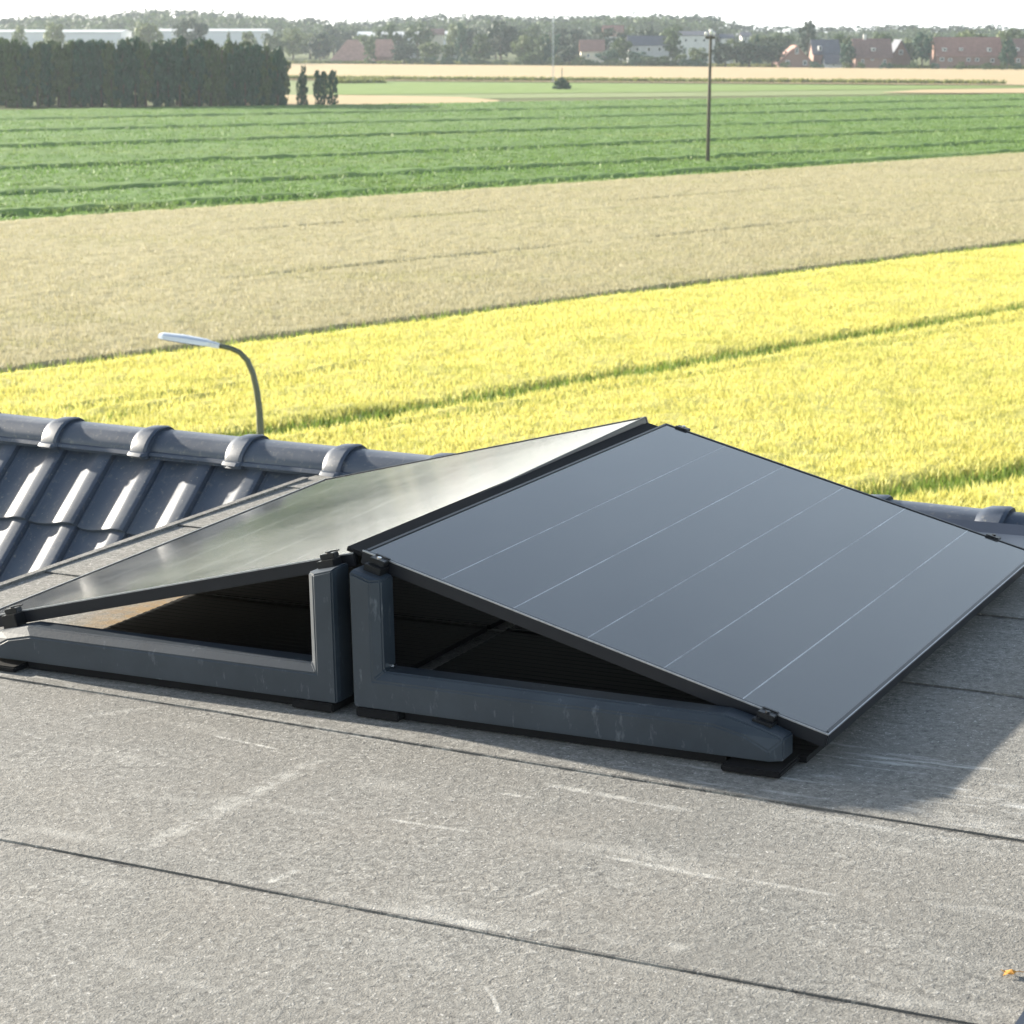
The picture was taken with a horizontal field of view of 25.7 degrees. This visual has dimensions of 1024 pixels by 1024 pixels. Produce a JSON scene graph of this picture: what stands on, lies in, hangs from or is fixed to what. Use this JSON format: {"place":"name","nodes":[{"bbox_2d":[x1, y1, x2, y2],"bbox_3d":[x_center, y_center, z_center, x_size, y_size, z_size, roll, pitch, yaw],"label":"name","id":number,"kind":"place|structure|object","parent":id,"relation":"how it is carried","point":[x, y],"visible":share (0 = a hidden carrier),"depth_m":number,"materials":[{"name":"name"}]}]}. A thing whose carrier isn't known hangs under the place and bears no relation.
{"place":"outdoors","nodes":[
{"label":"outdoors","id":0,"kind":"place"},
{"bbox_2d":[331,40,374,61],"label":"village house","id":1,"kind":"structure","parent":0,"point":[350,50],"depth_m":628.96,"materials":[{"name":"brick"}]},
{"bbox_2d":[244,95,499,104],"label":"stubble field","id":2,"kind":"structure","parent":0,"point":[355,99],"depth_m":310.95,"materials":[{"name":"beige plant"}]},
{"bbox_2d":[372,39,394,61],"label":"village house","id":3,"kind":"structure","parent":0,"point":[383,52],"depth_m":640.30,"materials":[{"name":"brick"}]},
{"bbox_2d":[430,29,444,59],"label":"village house","id":4,"kind":"structure","parent":0,"point":[438,38],"depth_m":685.30,"materials":[{"name":"white tile"}]},
{"bbox_2d":[0,43,1021,109],"bbox_3d":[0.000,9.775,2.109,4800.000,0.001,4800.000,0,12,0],"label":"ground","id":5,"kind":"structure","parent":0,"point":[509,58],"depth_m":325.61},
{"bbox_2d":[0,39,15,106],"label":"columnar tree","id":6,"kind":"object","parent":5,"relation":"on","point":[6,91],"visible":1,"depth_m":284.50,"materials":[{"name":"green plant"}]},
{"bbox_2d":[7,38,25,106],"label":"columnar tree","id":7,"kind":"object","parent":5,"relation":"on","point":[14,51],"visible":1,"depth_m":284.67,"materials":[{"name":"green plant"}]},
{"bbox_2d":[16,44,35,106],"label":"columnar tree","id":8,"kind":"object","parent":5,"relation":"on","point":[24,80],"visible":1,"depth_m":284.89,"materials":[{"name":"green plant"}]},
{"bbox_2d":[27,41,46,106],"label":"columnar tree","id":9,"kind":"object","parent":5,"relation":"on","point":[35,51],"visible":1,"depth_m":284.98,"materials":[{"name":"green plant"}]},
{"bbox_2d":[38,42,56,106],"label":"columnar tree","id":10,"kind":"object","parent":5,"relation":"on","point":[46,64],"visible":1,"depth_m":284.97,"materials":[{"name":"green plant"}]},
{"bbox_2d":[43,22,65,48],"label":"broadleaf tree","id":11,"kind":"object","parent":5,"relation":"on","point":[56,34],"visible":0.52,"depth_m":624.30,"materials":[{"name":"green plant"}]},
{"bbox_2d":[50,42,66,106],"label":"columnar tree","id":12,"kind":"object","parent":5,"relation":"on","point":[56,49],"visible":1,"depth_m":285.33,"materials":[{"name":"green plant"}]},
{"bbox_2d":[0,30,131,48],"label":"white hall","id":13,"kind":"structure","parent":5,"relation":"on","point":[33,36],"depth_m":704.55,"materials":[{"name":"white metal"}]},
{"bbox_2d":[57,40,80,106],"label":"columnar tree","id":14,"kind":"object","parent":5,"relation":"on","point":[66,63],"visible":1,"depth_m":284.97,"materials":[{"name":"green plant"}]},
{"bbox_2d":[71,38,90,106],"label":"columnar tree","id":15,"kind":"object","parent":5,"relation":"on","point":[78,66],"visible":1,"depth_m":285.11,"materials":[{"name":"green plant"}]},
{"bbox_2d":[80,40,98,106],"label":"columnar tree","id":16,"kind":"object","parent":5,"relation":"on","point":[89,64],"visible":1,"depth_m":285.10,"materials":[{"name":"green plant"}]},
{"bbox_2d":[90,38,106,106],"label":"columnar tree","id":17,"kind":"object","parent":5,"relation":"on","point":[97,96],"visible":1,"depth_m":285.51,"materials":[{"name":"green plant"}]},
{"bbox_2d":[101,43,120,106],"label":"columnar tree","id":18,"kind":"object","parent":5,"relation":"on","point":[108,86],"visible":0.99,"depth_m":285.31,"materials":[{"name":"green plant"}]},
{"bbox_2d":[112,39,133,106],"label":"columnar tree","id":19,"kind":"object","parent":5,"relation":"on","point":[120,79],"visible":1,"depth_m":284.67,"materials":[{"name":"green plant"}]},
{"bbox_2d":[122,35,144,106],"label":"columnar tree","id":20,"kind":"object","parent":5,"relation":"on","point":[134,63],"visible":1,"depth_m":284.53,"materials":[{"name":"green plant"}]},
{"bbox_2d":[135,40,155,106],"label":"columnar tree","id":21,"kind":"object","parent":5,"relation":"on","point":[143,52],"visible":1,"depth_m":284.62,"materials":[{"name":"green plant"}]},
{"bbox_2d":[133,21,163,48],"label":"broadleaf tree","id":22,"kind":"object","parent":5,"relation":"on","point":[145,31],"visible":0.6,"depth_m":624.15,"materials":[{"name":"green plant"}]},
{"bbox_2d":[147,42,167,106],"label":"columnar tree","id":23,"kind":"object","parent":5,"relation":"on","point":[159,63],"visible":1,"depth_m":285.10,"materials":[{"name":"green plant"}]},
{"bbox_2d":[159,38,176,106],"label":"columnar tree","id":24,"kind":"object","parent":5,"relation":"on","point":[170,101],"visible":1,"depth_m":285.77,"materials":[{"name":"green plant"}]},
{"bbox_2d":[168,34,188,106],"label":"columnar tree","id":25,"kind":"object","parent":5,"relation":"on","point":[178,66],"visible":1,"depth_m":285.05,"materials":[{"name":"green plant"}]},
{"bbox_2d":[181,43,197,106],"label":"columnar tree","id":26,"kind":"object","parent":5,"relation":"on","point":[186,99],"visible":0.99,"depth_m":285.66,"materials":[{"name":"green plant"}]},
{"bbox_2d":[172,17,208,49],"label":"broadleaf tree","id":27,"kind":"object","parent":5,"relation":"on","point":[200,29],"visible":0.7,"depth_m":614.43,"materials":[{"name":"green plant"}]},
{"bbox_2d":[185,38,210,106],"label":"columnar tree","id":28,"kind":"object","parent":5,"relation":"on","point":[197,65],"visible":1,"depth_m":284.89,"materials":[{"name":"green plant"}]},
{"bbox_2d":[200,38,218,106],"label":"columnar tree","id":29,"kind":"object","parent":5,"relation":"on","point":[211,64],"visible":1,"depth_m":285.14,"materials":[{"name":"green plant"}]},
{"bbox_2d":[158,332,263,434],"bbox_3d":[-3.873,0.667,29.811,1.415,6.120,0.300,0,12,0],"label":"street lamp","id":30,"kind":"object","parent":5,"relation":"on","point":[185,339],"visible":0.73,"depth_m":29.20,"materials":[{"name":"grey metal"}]},
{"bbox_2d":[154,29,273,49],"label":"white hall","id":31,"kind":"structure","parent":5,"relation":"on","point":[217,36],"depth_m":719.17,"materials":[{"name":"white metal"}]},
{"bbox_2d":[210,43,232,105],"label":"columnar tree","id":32,"kind":"object","parent":5,"relation":"on","point":[219,93],"visible":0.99,"depth_m":285.69,"materials":[{"name":"green plant"}]},
{"bbox_2d":[225,47,243,105],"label":"columnar tree","id":33,"kind":"object","parent":5,"relation":"on","point":[232,73],"visible":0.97,"depth_m":285.22,"materials":[{"name":"green plant"}]},
{"bbox_2d":[235,45,254,105],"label":"columnar tree","id":34,"kind":"object","parent":5,"relation":"on","point":[244,64],"visible":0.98,"depth_m":284.79,"materials":[{"name":"green plant"}]},
{"bbox_2d":[248,43,266,105],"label":"columnar tree","id":35,"kind":"object","parent":5,"relation":"on","point":[257,55],"visible":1,"depth_m":284.67,"materials":[{"name":"green plant"}]},
{"bbox_2d":[257,50,276,105],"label":"columnar tree","id":36,"kind":"object","parent":5,"relation":"on","point":[265,86],"visible":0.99,"depth_m":284.93,"materials":[{"name":"green plant"}]},
{"bbox_2d":[260,32,286,53],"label":"broadleaf tree","id":37,"kind":"object","parent":5,"relation":"on","point":[270,41],"visible":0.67,"depth_m":635.12,"materials":[{"name":"green plant"}]},
{"bbox_2d":[267,46,286,105],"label":"columnar tree","id":38,"kind":"object","parent":5,"relation":"on","point":[277,78],"visible":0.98,"depth_m":285.00,"materials":[{"name":"green plant"}]},
{"bbox_2d":[281,28,301,60],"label":"broadleaf tree","id":39,"kind":"object","parent":5,"relation":"on","point":[294,37],"visible":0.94,"depth_m":644.93,"materials":[{"name":"green plant"}]},
{"bbox_2d":[299,65,308,104],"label":"cypress","id":40,"kind":"object","parent":5,"relation":"on","point":[303,75],"visible":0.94,"depth_m":283.81,"materials":[{"name":"green plant"}]},
{"bbox_2d":[297,33,323,58],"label":"broadleaf tree","id":41,"kind":"object","parent":5,"relation":"on","point":[303,45],"visible":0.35,"depth_m":714.41,"materials":[{"name":"green plant"}]},
{"bbox_2d":[312,70,322,104],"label":"cypress","id":42,"kind":"object","parent":5,"relation":"on","point":[316,84],"visible":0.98,"depth_m":283.81,"materials":[{"name":"green plant"}]},
{"bbox_2d":[306,32,330,60],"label":"broadleaf tree","id":43,"kind":"object","parent":5,"relation":"on","point":[313,43],"visible":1,"depth_m":635.65,"materials":[{"name":"green plant"}]},
{"bbox_2d":[320,71,328,104],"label":"cypress","id":44,"kind":"object","parent":5,"relation":"on","point":[323,82],"visible":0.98,"depth_m":283.88,"materials":[{"name":"green plant"}]},
{"bbox_2d":[326,69,338,104],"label":"cypress","id":45,"kind":"object","parent":5,"relation":"on","point":[330,79],"visible":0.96,"depth_m":283.89,"materials":[{"name":"green plant"}]},
{"bbox_2d":[333,30,362,52],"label":"broadleaf tree","id":46,"kind":"object","parent":5,"relation":"on","point":[346,34],"visible":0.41,"depth_m":714.14,"materials":[{"name":"green plant"}]},
{"bbox_2d":[363,37,376,63],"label":"columnar tree","id":47,"kind":"object","parent":5,"relation":"on","point":[370,42],"visible":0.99,"depth_m":608.33,"materials":[{"name":"green plant"}]},
{"bbox_2d":[372,23,398,43],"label":"broadleaf tree","id":48,"kind":"object","parent":5,"relation":"on","point":[390,29],"visible":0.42,"depth_m":680.17,"materials":[{"name":"green plant"}]},
{"bbox_2d":[390,45,419,63],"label":"broadleaf tree","id":49,"kind":"object","parent":5,"relation":"on","point":[399,55],"visible":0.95,"depth_m":609.95,"materials":[{"name":"green plant"}]},
{"bbox_2d":[399,24,436,56],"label":"broadleaf tree","id":50,"kind":"object","parent":5,"relation":"on","point":[423,35],"visible":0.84,"depth_m":677.73,"materials":[{"name":"green plant"}]},
{"bbox_2d":[417,42,442,58],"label":"broadleaf tree","id":51,"kind":"object","parent":5,"relation":"on","point":[428,52],"visible":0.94,"depth_m":617.34,"materials":[{"name":"green plant"}]},
{"bbox_2d":[444,24,467,59],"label":"broadleaf tree","id":52,"kind":"object","parent":5,"relation":"on","point":[450,40],"visible":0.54,"depth_m":701.25,"materials":[{"name":"green plant"}]},
{"bbox_2d":[454,22,467,61],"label":"columnar tree","id":53,"kind":"object","parent":5,"relation":"on","point":[460,41],"visible":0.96,"depth_m":608.93,"materials":[{"name":"green plant"}]},
{"bbox_2d":[466,34,491,59],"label":"broadleaf tree","id":54,"kind":"object","parent":5,"relation":"on","point":[484,47],"visible":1,"depth_m":616.10,"materials":[{"name":"green plant"}]},
{"bbox_2d":[484,20,521,60],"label":"broadleaf tree","id":55,"kind":"object","parent":5,"relation":"on","point":[507,37],"visible":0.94,"depth_m":622.35,"materials":[{"name":"green plant"}]},
{"bbox_2d":[0,412,1023,1023],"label":"house","id":56,"kind":"structure","parent":5,"relation":"on","point":[176,856],"depth_m":4.24,"materials":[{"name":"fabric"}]},
{"bbox_2d":[0,549,353,712],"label":"panel support","id":57,"kind":"object","parent":56,"relation":"on","point":[320,678],"visible":0.99,"depth_m":5.21,"materials":[{"name":"grey plastic"}]},
{"bbox_2d":[103,564,504,701],"bbox_3d":[-0.380,0.222,6.081,0.905,0.018,1.698,5,14,27],"label":"ballast tray","id":58,"kind":"object","parent":56,"relation":"on","point":[429,625],"visible":0.27,"depth_m":5.81,"materials":[{"name":"black plastic"}]},
{"bbox_2d":[349,553,799,777],"bbox_3d":[0.113,0.313,4.810,1.025,0.359,0.135,5,14,27],"label":"panel support","id":59,"kind":"object","parent":56,"relation":"on","point":[731,739],"visible":1,"depth_m":4.83,"materials":[{"name":"grey plastic"}]},
{"bbox_2d":[347,423,1023,746],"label":"solar panel","id":60,"kind":"object","parent":59,"relation":"on","point":[817,610],"visible":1,"depth_m":5.38,"materials":[{"name":"black metal"},{"name":"glass"}]},
{"bbox_2d":[432,625,826,762],"bbox_3d":[0.535,0.302,5.622,1.030,0.018,1.698,5,14,27],"label":"ballast tray","id":61,"kind":"object","parent":56,"relation":"on","point":[516,653],"visible":0.16,"depth_m":5.33,"materials":[{"name":"black plastic"}]},
{"bbox_2d":[0,6,1023,48],"bbox_3d":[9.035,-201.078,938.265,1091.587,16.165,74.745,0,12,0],"label":"distant wood","id":62,"kind":"object","parent":5,"relation":"on","point":[660,24],"visible":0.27,"depth_m":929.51,"materials":[{"name":"green plant"}]},
{"bbox_2d":[510,34,534,57],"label":"broadleaf tree","id":63,"kind":"object","parent":5,"relation":"on","point":[524,44],"visible":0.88,"depth_m":601.24,"materials":[{"name":"green plant"}]},
{"bbox_2d":[517,25,542,52],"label":"broadleaf tree","id":64,"kind":"object","parent":5,"relation":"on","point":[534,29],"visible":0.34,"depth_m":681.41,"materials":[{"name":"green plant"}]},
{"bbox_2d":[542,32,559,61],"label":"columnar tree","id":65,"kind":"object","parent":5,"relation":"on","point":[547,48],"visible":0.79,"depth_m":598.47,"materials":[{"name":"green plant"}]},
{"bbox_2d":[556,45,584,64],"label":"broadleaf tree","id":66,"kind":"object","parent":5,"relation":"on","point":[567,53],"visible":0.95,"depth_m":590.77,"materials":[{"name":"green plant"}]},
{"bbox_2d":[564,28,592,57],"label":"broadleaf tree","id":67,"kind":"object","parent":5,"relation":"on","point":[575,36],"visible":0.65,"depth_m":662.70,"materials":[{"name":"green plant"}]},
{"bbox_2d":[598,27,628,55],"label":"broadleaf tree","id":68,"kind":"object","parent":5,"relation":"on","point":[610,33],"visible":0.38,"depth_m":639.86,"materials":[{"name":"green plant"}]},
{"bbox_2d":[610,38,632,62],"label":"broadleaf tree","id":69,"kind":"object","parent":5,"relation":"on","point":[622,52],"visible":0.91,"depth_m":595.62,"materials":[{"name":"green plant"}]},
{"bbox_2d":[662,28,686,58],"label":"broadleaf tree","id":70,"kind":"object","parent":5,"relation":"on","point":[673,41],"visible":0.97,"depth_m":597.65,"materials":[{"name":"green plant"}]},
{"bbox_2d":[688,47,708,63],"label":"broadleaf tree","id":71,"kind":"object","parent":5,"relation":"on","point":[694,52],"visible":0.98,"depth_m":571.77,"materials":[{"name":"green plant"}]},
{"bbox_2d":[712,42,738,66],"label":"broadleaf tree","id":72,"kind":"object","parent":5,"relation":"on","point":[719,50],"visible":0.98,"depth_m":567.86,"materials":[{"name":"green plant"}]},
{"bbox_2d":[731,41,764,66],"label":"broadleaf tree","id":73,"kind":"object","parent":5,"relation":"on","point":[745,55],"visible":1,"depth_m":564.65,"materials":[{"name":"green plant"}]},
{"bbox_2d":[760,42,786,66],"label":"broadleaf tree","id":74,"kind":"object","parent":5,"relation":"on","point":[768,55],"visible":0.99,"depth_m":564.72,"materials":[{"name":"green plant"}]},
{"bbox_2d":[765,32,796,56],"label":"broadleaf tree","id":75,"kind":"object","parent":5,"relation":"on","point":[783,41],"visible":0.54,"depth_m":629.48,"materials":[{"name":"green plant"}]},
{"bbox_2d":[773,45,811,67],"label":"village house","id":76,"kind":"structure","parent":5,"relation":"on","point":[796,56],"depth_m":563.76,"materials":[{"name":"brick"}]},
{"bbox_2d":[797,20,815,55],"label":"tree","id":77,"kind":"object","parent":5,"relation":"on","point":[808,28],"visible":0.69,"depth_m":592.12,"materials":[{"name":"green plant"}]},
{"bbox_2d":[821,55,848,67],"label":"village house","id":78,"kind":"structure","parent":5,"relation":"on","point":[830,61],"depth_m":559.79,"materials":[{"name":"tile"}]},
{"bbox_2d":[839,40,855,67],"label":"broadleaf tree","id":79,"kind":"object","parent":5,"relation":"on","point":[847,50],"visible":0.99,"depth_m":552.35,"materials":[{"name":"green plant"}]},
{"bbox_2d":[849,34,893,67],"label":"village house","id":80,"kind":"structure","parent":5,"relation":"on","point":[873,52],"depth_m":554.95,"materials":[{"name":"brick"}]},
{"bbox_2d":[911,32,933,65],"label":"broadleaf tree","id":81,"kind":"object","parent":5,"relation":"on","point":[924,50],"visible":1,"depth_m":550.95,"materials":[{"name":"green plant"}]},
{"bbox_2d":[928,37,1001,68],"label":"village house","id":82,"kind":"structure","parent":5,"relation":"on","point":[953,51],"depth_m":549.78,"materials":[{"name":"brick"}]},
{"bbox_2d":[998,38,1017,68],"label":"broadleaf tree","id":83,"kind":"object","parent":5,"relation":"on","point":[1011,50],"visible":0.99,"depth_m":533.32,"materials":[{"name":"green plant"}]},
{"bbox_2d":[1003,38,1023,66],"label":"village house","id":84,"kind":"structure","parent":5,"relation":"on","point":[1019,45],"depth_m":546.46,"materials":[{"name":"brick"}]},
{"bbox_2d":[0,152,1023,372],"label":"tan field","id":85,"kind":"structure","parent":0,"point":[304,295],"depth_m":99.86,"materials":[{"name":"beige plant"}]},
{"bbox_2d":[0,93,1023,220],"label":"green field","id":86,"kind":"structure","parent":0,"point":[37,209],"depth_m":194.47,"materials":[{"name":"green plant"}]},
{"bbox_2d":[705,29,714,161],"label":"utility pole","id":87,"kind":"object","parent":86,"relation":"on","point":[710,37],"visible":0.96,"depth_m":163.17,"materials":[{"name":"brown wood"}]},
{"bbox_2d":[0,243,1023,512],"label":"rapeseed field","id":88,"kind":"structure","parent":0,"point":[818,456],"depth_m":60.04,"materials":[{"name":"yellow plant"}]},
{"bbox_2d":[0,242,1023,499],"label":"green weeds","id":89,"kind":"object","parent":88,"relation":"on","point":[906,492],"visible":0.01,"depth_m":60.44,"materials":[{"name":"green plant"}]},
{"bbox_2d":[0,0,1023,34],"label":"sky","id":90,"kind":"structure","parent":0,"point":[824,13],"materials":[{"name":"white"}]},
{"bbox_2d":[33,80,1023,102],"bbox_3d":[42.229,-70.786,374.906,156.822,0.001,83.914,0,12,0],"label":"meadow","id":91,"kind":"structure","parent":0,"point":[417,88],"depth_m":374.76,"materials":[{"name":"plant"}]},
{"bbox_2d":[579,40,604,62],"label":"village house","id":92,"kind":"structure","parent":0,"point":[589,49],"depth_m":627.60,"materials":[{"name":"red tile"}]},
{"bbox_2d":[626,36,670,62],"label":"village house","id":93,"kind":"structure","parent":0,"point":[650,46],"depth_m":597.74,"materials":[{"name":"tile"}]},
{"bbox_2d":[287,59,1023,84],"bbox_3d":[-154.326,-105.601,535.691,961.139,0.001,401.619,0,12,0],"label":"stubble field","id":94,"kind":"structure","parent":0,"point":[1012,77],"depth_m":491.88,"materials":[{"name":"beige plant"}]},
{"bbox_2d":[669,31,716,63],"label":"village house","id":95,"kind":"structure","parent":0,"point":[694,39],"depth_m":626.62,"materials":[{"name":"tile"}]},
{"bbox_2d":[808,39,840,64],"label":"village house","id":96,"kind":"structure","parent":0,"point":[818,49],"depth_m":574.70,"materials":[{"name":"brick"}]},
{"bbox_2d":[892,39,911,64],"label":"village house","id":97,"kind":"structure","parent":0,"point":[901,55],"depth_m":560.71,"materials":[{"name":"brick"}]},
{"bbox_2d":[881,88,1023,92],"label":"stubble field","id":98,"kind":"structure","parent":0,"point":[1012,90],"depth_m":349.43,"materials":[{"name":"beige plant"}]},
{"bbox_3d":[-0.021,-0.130,6.847,1.025,0.360,0.135,5,14,27],"label":"panel support","id":99,"kind":"object","parent":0,"visible":0},
{"bbox_2d":[0,416,647,626],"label":"solar panel","id":100,"kind":"object","parent":99,"relation":"on","point":[298,532],"visible":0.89,"depth_m":5.88,"materials":[{"name":"glass"},{"name":"black metal"}]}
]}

